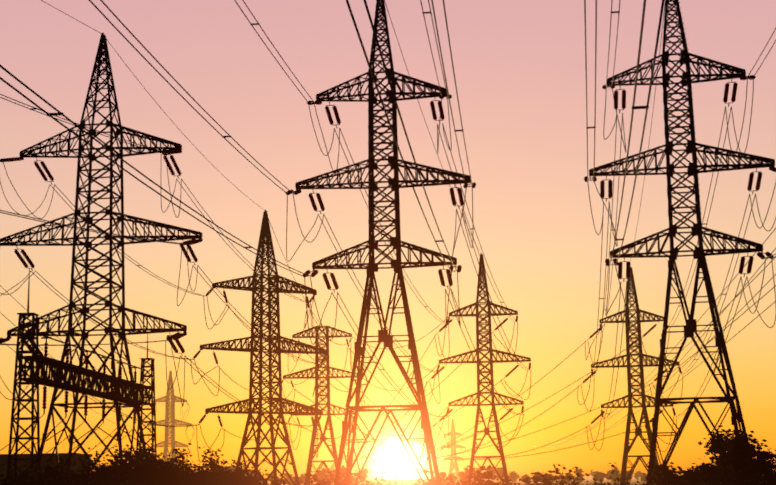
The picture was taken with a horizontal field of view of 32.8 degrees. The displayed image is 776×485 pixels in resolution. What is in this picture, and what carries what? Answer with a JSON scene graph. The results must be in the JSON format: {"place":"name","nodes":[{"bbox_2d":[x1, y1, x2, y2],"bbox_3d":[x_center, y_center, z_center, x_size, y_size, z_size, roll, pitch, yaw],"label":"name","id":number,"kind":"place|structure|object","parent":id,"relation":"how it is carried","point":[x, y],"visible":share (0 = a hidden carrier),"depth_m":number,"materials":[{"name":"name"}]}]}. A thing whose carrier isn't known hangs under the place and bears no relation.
{"place":"outdoors","nodes":[
{"label":"outdoors","id":0,"kind":"place"},
{"bbox_2d":[0,453,92,482],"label":"control building","id":1,"kind":"structure","parent":0,"point":[21,463],"depth_m":148.23,"materials":[{"name":"brick"}]},
{"bbox_2d":[0,268,156,483],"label":"substation gantry","id":2,"kind":"object","parent":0,"point":[134,388],"visible":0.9,"depth_m":64.82,"materials":[{"name":"metal"}]},
{"bbox_2d":[0,0,775,481],"label":"sky","id":3,"kind":"structure","parent":0,"point":[519,65],"materials":[{"name":"orange"}]},
{"bbox_2d":[268,474,766,484],"bbox_3d":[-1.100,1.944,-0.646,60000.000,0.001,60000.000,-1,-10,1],"label":"ground","id":4,"kind":"structure","parent":0,"point":[633,481],"depth_m":623.92,"materials":[{"name":"brown plant"}]},
{"bbox_2d":[0,458,76,484],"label":"bushes","id":5,"kind":"object","parent":4,"relation":"on","point":[43,480],"visible":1,"depth_m":35.08,"materials":[{"name":"black plant"}]},
{"bbox_2d":[0,33,202,476],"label":"pylon","id":6,"kind":"object","parent":4,"relation":"on","point":[195,238],"visible":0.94,"depth_m":116.92,"materials":[{"name":"metal"}]},
{"bbox_2d":[16,443,271,484],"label":"thicket","id":7,"kind":"object","parent":4,"relation":"on","point":[150,467],"visible":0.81,"depth_m":41.59,"materials":[{"name":"black plant"}]},
{"bbox_2d":[147,370,194,466],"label":"pylon","id":8,"kind":"object","parent":4,"relation":"on","point":[173,398],"visible":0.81,"depth_m":397.06,"materials":[{"name":"metal"}]},
{"bbox_2d":[191,210,327,484],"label":"pylon","id":9,"kind":"object","parent":4,"relation":"on","point":[265,237],"visible":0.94,"depth_m":166.67,"materials":[{"name":"metal"}]},
{"bbox_2d":[220,469,368,484],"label":"thicket","id":10,"kind":"object","parent":4,"relation":"on","point":[265,481],"visible":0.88,"depth_m":41.03,"materials":[{"name":"brown plant"}]},
{"bbox_2d":[279,326,364,484],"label":"pylon","id":11,"kind":"object","parent":4,"relation":"on","point":[333,450],"visible":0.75,"depth_m":223.72,"materials":[{"name":"metal"}]},
{"bbox_2d":[63,462,667,484],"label":"bushes","id":12,"kind":"object","parent":4,"relation":"on","point":[285,483],"visible":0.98,"depth_m":32.65,"materials":[{"name":"black plant"}]},
{"bbox_2d":[286,0,475,484],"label":"pylon","id":13,"kind":"object","parent":4,"relation":"on","point":[384,336],"visible":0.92,"depth_m":103.69,"materials":[{"name":"metal"}]},
{"bbox_2d":[0,0,775,469],"bbox_3d":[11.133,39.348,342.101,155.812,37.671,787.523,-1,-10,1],"label":"conductors","id":14,"kind":"object","parent":13,"relation":"attached to","point":[98,232],"visible":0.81,"depth_m":104.47,"materials":[{"name":"grey metal"}]},
{"bbox_2d":[29,466,764,484],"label":"scrub","id":15,"kind":"object","parent":4,"relation":"on","point":[719,481],"visible":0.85,"depth_m":34.15,"materials":[{"name":"black plant"}]},
{"bbox_2d":[94,465,775,484],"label":"tree belt","id":16,"kind":"object","parent":4,"relation":"on","point":[513,476],"visible":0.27,"depth_m":324.79,"materials":[{"name":"brown plant"}]},
{"bbox_2d":[440,419,465,481],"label":"pylon","id":17,"kind":"object","parent":4,"relation":"on","point":[453,434],"visible":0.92,"depth_m":729.96,"materials":[{"name":"metal"}]},
{"bbox_2d":[417,470,512,484],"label":"thicket","id":18,"kind":"object","parent":4,"relation":"on","point":[436,481],"visible":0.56,"depth_m":39.83,"materials":[{"name":"brown plant"}]},
{"bbox_2d":[424,253,530,484],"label":"pylon","id":19,"kind":"object","parent":4,"relation":"on","point":[490,361],"visible":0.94,"depth_m":190.74,"materials":[{"name":"metal"}]},
{"bbox_2d":[467,464,587,484],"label":"trees","id":20,"kind":"object","parent":4,"relation":"on","point":[488,475],"visible":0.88,"depth_m":28.55,"materials":[{"name":"brown plant"}]},
{"bbox_2d":[577,267,682,484],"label":"pylon","id":21,"kind":"object","parent":4,"relation":"on","point":[630,376],"visible":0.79,"depth_m":188.54,"materials":[{"name":"metal"}]},
{"bbox_2d":[584,0,775,484],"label":"pylon","id":22,"kind":"object","parent":4,"relation":"on","point":[691,325],"visible":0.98,"depth_m":101.39,"materials":[{"name":"metal"}]},
{"bbox_2d":[644,458,742,484],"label":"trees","id":23,"kind":"object","parent":4,"relation":"on","point":[692,476],"visible":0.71,"depth_m":36.34,"materials":[{"name":"black plant"}]},
{"bbox_2d":[698,425,775,484],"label":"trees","id":24,"kind":"object","parent":4,"relation":"on","point":[737,452],"visible":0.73,"depth_m":36.15,"materials":[{"name":"black plant"}]}
]}

